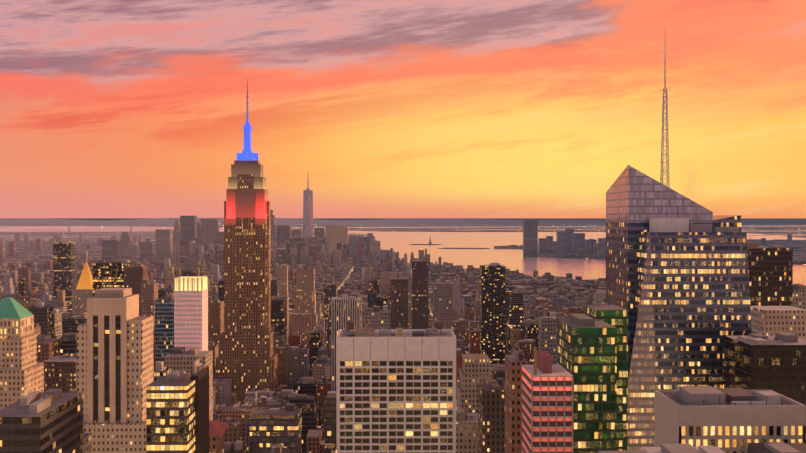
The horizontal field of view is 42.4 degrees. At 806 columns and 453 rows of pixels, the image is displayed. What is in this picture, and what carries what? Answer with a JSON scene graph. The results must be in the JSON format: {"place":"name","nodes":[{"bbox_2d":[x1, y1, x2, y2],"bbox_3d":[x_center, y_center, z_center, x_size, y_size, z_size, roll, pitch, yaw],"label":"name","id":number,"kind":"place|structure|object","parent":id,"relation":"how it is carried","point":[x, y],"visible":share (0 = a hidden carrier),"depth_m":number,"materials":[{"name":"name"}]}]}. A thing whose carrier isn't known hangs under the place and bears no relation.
{"place":"outdoors","nodes":[
{"label":"outdoors","id":0,"kind":"place"},
{"bbox_2d":[0,231,374,241],"bbox_3d":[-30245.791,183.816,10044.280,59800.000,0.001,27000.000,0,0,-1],"label":"brooklyn ground","id":1,"kind":"structure","parent":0,"point":[48,236],"depth_m":15921.14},
{"bbox_2d":[289,266,432,315],"bbox_3d":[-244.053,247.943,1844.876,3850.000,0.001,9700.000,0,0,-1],"label":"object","id":2,"kind":"structure","parent":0,"point":[347,277],"depth_m":4535.87,"materials":[{"name":"concrete"}]},
{"bbox_2d":[0,34,805,452],"bbox_3d":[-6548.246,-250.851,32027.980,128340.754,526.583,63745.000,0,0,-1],"label":"city buildings","id":3,"kind":"structure","parent":2,"relation":"on","point":[104,366],"depth_m":808.72,"materials":[{"name":"grey concrete"}]},
{"bbox_2d":[76,79,571,452],"bbox_3d":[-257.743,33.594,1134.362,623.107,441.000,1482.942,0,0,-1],"label":"lit crowns","id":4,"kind":"object","parent":3,"relation":"on","point":[246,203],"visible":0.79,"depth_m":1300.33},
{"bbox_2d":[336,329,805,452],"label":"concrete frames","id":5,"kind":"structure","parent":2,"relation":"on","point":[671,418],"depth_m":516.66,"materials":[{"name":"grey concrete"}]},
{"bbox_2d":[606,165,751,450],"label":"glass tower","id":6,"kind":"structure","parent":2,"relation":"on","point":[683,298],"depth_m":559.25,"materials":[{"name":"grey glass"}]},
{"bbox_2d":[0,226,805,284],"bbox_3d":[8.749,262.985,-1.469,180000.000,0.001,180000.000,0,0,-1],"label":"water","id":7,"kind":"structure","parent":0,"point":[510,259],"depth_m":9072.70,"materials":[{"name":"pink liquid"}]},
{"bbox_2d":[0,224,805,231],"bbox_3d":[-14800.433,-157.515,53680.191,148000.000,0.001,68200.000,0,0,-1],"label":"distant land","id":8,"kind":"structure","parent":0,"point":[593,227],"depth_m":33543.50,"materials":[{"name":"grey"}]},
{"bbox_2d":[0,0,805,220],"label":"sky","id":9,"kind":"structure","parent":0,"point":[110,109],"materials":[{"name":"orange"}]},
{"bbox_2d":[428,227,461,227],"bbox_3d":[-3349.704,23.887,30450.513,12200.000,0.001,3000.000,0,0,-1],"label":"ground strip","id":10,"kind":"object","parent":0,"point":[444,227],"visible":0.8,"depth_m":29835.85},
{"bbox_2d":[291,226,752,227],"bbox_3d":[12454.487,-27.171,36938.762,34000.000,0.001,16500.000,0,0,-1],"label":"land","id":11,"kind":"structure","parent":0,"point":[408,227],"depth_m":29801.69,"materials":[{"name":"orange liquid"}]},
{"bbox_2d":[472,229,591,229],"bbox_3d":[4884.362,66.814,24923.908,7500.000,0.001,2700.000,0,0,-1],"label":"water","id":12,"kind":"structure","parent":0,"point":[522,229],"depth_m":24447.03,"materials":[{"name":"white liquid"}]},
{"bbox_2d":[493,231,805,264],"bbox_3d":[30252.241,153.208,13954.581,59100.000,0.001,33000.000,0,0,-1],"label":"distant land","id":13,"kind":"structure","parent":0,"point":[803,233],"depth_m":18025.56,"materials":[{"name":"grey"}]},
{"bbox_2d":[585,235,802,236],"bbox_3d":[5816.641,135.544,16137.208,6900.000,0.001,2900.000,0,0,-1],"label":"land","id":14,"kind":"structure","parent":0,"point":[753,235],"depth_m":15884.73,"materials":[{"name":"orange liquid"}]},
{"bbox_2d":[741,228,805,228],"bbox_3d":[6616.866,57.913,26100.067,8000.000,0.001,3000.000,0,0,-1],"label":"ground strip","id":15,"kind":"object","parent":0,"point":[773,228],"visible":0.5,"depth_m":26890.90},
{"bbox_2d":[747,233,805,239],"bbox_3d":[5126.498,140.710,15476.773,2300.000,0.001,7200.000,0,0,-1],"label":"water","id":16,"kind":"structure","parent":0,"point":[760,236],"depth_m":14224.11,"materials":[{"name":"pink liquid"}]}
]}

